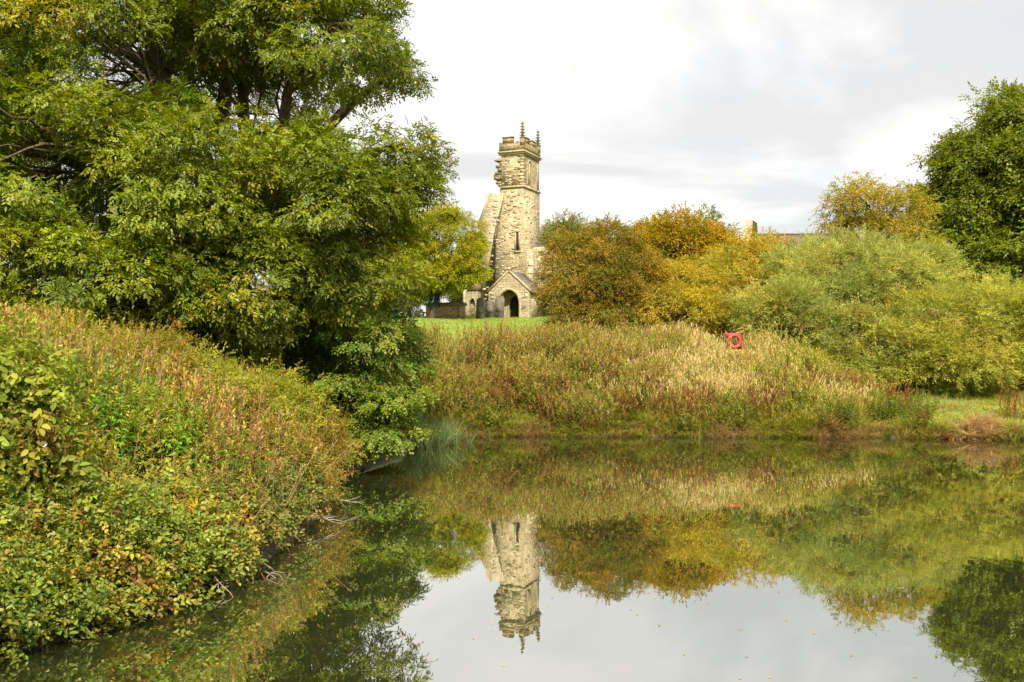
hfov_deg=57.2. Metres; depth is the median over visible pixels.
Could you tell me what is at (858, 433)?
overhanging grass
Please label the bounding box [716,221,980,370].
sallow bush
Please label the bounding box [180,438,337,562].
bramble bush
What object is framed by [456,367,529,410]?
leafy bush
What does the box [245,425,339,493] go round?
leafy bush
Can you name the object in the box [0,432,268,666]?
bramble thicket
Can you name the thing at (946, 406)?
bank grass
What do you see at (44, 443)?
bindweed flower
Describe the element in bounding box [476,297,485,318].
gravestone
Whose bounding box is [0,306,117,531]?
bindweed bush
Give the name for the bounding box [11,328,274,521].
nettle patch
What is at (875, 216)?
field maple
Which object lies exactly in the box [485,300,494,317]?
gravestone
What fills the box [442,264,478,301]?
hedge tree
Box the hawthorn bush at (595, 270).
[528,211,675,337]
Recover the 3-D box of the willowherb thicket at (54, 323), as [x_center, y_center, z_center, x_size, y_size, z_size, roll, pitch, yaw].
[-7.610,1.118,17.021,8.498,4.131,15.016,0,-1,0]
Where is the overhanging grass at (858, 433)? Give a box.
[427,418,1023,439]
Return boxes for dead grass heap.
[942,407,1022,440]
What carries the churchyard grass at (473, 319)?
on the ground at (268, 550)
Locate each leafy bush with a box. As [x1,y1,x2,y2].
[6,300,149,378]
[71,374,205,476]
[76,300,212,390]
[150,418,248,471]
[169,331,283,424]
[231,354,342,438]
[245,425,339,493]
[291,464,338,516]
[302,384,367,492]
[415,348,468,386]
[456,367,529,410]
[562,373,636,417]
[731,379,784,415]
[750,334,843,376]
[812,365,888,398]
[860,380,915,412]
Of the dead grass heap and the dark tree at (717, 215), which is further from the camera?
the dark tree at (717, 215)
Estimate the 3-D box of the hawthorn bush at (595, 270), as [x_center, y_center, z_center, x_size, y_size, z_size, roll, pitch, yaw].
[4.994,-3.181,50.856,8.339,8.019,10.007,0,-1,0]
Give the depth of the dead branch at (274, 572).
12.63 m
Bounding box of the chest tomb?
[424,302,466,318]
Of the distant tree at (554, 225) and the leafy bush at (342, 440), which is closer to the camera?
the leafy bush at (342, 440)
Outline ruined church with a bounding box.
[463,121,759,317]
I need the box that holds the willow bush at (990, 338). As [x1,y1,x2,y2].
[816,268,1023,397]
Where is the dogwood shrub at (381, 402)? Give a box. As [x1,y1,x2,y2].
[261,304,443,468]
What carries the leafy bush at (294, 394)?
on the ground at (268, 550)
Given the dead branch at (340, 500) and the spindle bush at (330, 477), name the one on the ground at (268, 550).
the spindle bush at (330, 477)
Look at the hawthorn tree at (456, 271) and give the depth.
76.79 m
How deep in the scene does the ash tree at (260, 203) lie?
22.51 m
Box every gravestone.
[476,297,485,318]
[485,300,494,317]
[494,296,504,317]
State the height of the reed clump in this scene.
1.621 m
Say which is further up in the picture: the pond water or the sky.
the sky
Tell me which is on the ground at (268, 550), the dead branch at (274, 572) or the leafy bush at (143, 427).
the leafy bush at (143, 427)
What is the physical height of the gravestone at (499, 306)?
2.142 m
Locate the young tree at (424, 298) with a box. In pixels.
[363,240,442,315]
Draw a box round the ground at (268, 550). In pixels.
[0,310,1023,656]
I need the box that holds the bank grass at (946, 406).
[660,348,1023,434]
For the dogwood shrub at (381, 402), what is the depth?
23.82 m
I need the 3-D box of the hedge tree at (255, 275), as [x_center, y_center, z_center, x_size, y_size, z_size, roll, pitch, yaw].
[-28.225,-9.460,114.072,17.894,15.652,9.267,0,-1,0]
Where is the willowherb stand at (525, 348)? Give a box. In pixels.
[393,315,811,434]
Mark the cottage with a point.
(793, 234)
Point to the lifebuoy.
(739, 338)
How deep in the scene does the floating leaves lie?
11.39 m
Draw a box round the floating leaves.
[27,478,917,680]
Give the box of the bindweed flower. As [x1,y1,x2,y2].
[41,441,46,446]
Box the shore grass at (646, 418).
[439,403,1023,440]
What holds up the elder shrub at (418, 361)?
on the ground at (268, 550)
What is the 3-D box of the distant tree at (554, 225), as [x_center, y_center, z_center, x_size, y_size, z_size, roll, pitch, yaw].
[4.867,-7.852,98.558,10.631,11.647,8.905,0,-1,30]
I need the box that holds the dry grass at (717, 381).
[584,321,884,416]
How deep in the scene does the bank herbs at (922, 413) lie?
34.59 m
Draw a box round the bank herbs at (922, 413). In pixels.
[415,358,945,433]
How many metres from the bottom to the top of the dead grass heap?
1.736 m
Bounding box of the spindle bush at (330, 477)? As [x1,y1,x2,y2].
[236,383,356,511]
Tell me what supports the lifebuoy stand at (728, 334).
on the ground at (268, 550)
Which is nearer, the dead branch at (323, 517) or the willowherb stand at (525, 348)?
the dead branch at (323, 517)
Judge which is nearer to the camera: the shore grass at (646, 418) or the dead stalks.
the dead stalks
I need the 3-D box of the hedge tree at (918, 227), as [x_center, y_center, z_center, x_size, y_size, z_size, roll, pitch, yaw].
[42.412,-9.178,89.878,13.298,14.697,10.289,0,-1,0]
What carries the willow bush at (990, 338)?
on the ground at (268, 550)
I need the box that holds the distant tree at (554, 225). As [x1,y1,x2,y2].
[540,208,604,246]
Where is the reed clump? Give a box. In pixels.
[402,407,492,447]
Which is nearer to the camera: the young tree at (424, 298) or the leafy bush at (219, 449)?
the leafy bush at (219, 449)
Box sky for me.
[0,0,1023,315]
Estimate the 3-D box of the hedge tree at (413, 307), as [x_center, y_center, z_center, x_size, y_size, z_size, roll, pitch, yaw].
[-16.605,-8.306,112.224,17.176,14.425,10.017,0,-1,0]
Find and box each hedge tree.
[246,269,350,310]
[321,225,440,315]
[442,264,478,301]
[896,181,954,315]
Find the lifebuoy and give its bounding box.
[727,334,741,349]
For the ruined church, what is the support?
on the ground at (268, 550)
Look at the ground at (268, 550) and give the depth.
35.14 m
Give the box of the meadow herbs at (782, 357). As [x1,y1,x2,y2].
[649,316,922,430]
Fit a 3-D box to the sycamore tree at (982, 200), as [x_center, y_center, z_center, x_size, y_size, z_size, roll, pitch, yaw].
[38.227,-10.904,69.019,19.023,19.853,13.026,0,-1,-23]
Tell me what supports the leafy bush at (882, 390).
on the ground at (268, 550)
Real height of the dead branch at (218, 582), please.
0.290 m
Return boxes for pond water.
[0,436,1023,681]
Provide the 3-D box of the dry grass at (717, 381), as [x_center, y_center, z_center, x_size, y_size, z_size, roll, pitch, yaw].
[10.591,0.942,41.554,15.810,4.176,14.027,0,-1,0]
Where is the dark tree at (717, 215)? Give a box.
[695,201,741,237]
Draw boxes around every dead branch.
[203,572,238,596]
[243,558,296,580]
[294,515,345,523]
[317,495,363,509]
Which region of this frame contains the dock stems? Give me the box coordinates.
[472,359,1023,428]
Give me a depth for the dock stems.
35.38 m
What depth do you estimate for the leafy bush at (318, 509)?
17.31 m
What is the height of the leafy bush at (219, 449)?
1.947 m
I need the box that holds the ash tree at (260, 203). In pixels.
[0,0,459,369]
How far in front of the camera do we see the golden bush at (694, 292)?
49.82 m
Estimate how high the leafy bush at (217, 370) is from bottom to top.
2.729 m
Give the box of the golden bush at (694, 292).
[622,223,796,342]
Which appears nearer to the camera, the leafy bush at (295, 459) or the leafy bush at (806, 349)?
the leafy bush at (295, 459)
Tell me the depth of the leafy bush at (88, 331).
16.64 m
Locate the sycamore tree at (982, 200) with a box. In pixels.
[903,76,1023,314]
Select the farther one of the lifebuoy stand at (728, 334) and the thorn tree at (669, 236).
the thorn tree at (669, 236)
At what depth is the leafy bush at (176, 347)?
17.25 m
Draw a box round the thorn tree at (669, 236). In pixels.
[610,201,742,285]
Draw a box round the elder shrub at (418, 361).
[4,264,442,437]
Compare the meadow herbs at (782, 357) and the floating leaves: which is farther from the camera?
the meadow herbs at (782, 357)
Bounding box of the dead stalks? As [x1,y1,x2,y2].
[3,304,351,567]
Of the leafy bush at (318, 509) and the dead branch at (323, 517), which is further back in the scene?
the leafy bush at (318, 509)
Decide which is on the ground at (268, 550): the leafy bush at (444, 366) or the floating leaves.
the leafy bush at (444, 366)
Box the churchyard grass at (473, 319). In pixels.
[390,314,556,357]
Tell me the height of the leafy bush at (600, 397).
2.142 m
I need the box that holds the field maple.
[808,169,950,250]
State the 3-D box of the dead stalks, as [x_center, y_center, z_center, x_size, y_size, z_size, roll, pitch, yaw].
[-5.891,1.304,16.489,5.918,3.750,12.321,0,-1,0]
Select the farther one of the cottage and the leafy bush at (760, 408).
the cottage
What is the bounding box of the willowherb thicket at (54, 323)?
[0,296,334,628]
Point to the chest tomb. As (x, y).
(450, 310)
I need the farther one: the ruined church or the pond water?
the ruined church
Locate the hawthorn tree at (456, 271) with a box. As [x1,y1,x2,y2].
[371,201,494,318]
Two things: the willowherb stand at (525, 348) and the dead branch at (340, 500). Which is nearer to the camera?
the dead branch at (340, 500)
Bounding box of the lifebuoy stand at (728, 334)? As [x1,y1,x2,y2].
[726,332,740,349]
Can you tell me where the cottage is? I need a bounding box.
[758,233,856,310]
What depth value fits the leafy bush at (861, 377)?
37.96 m

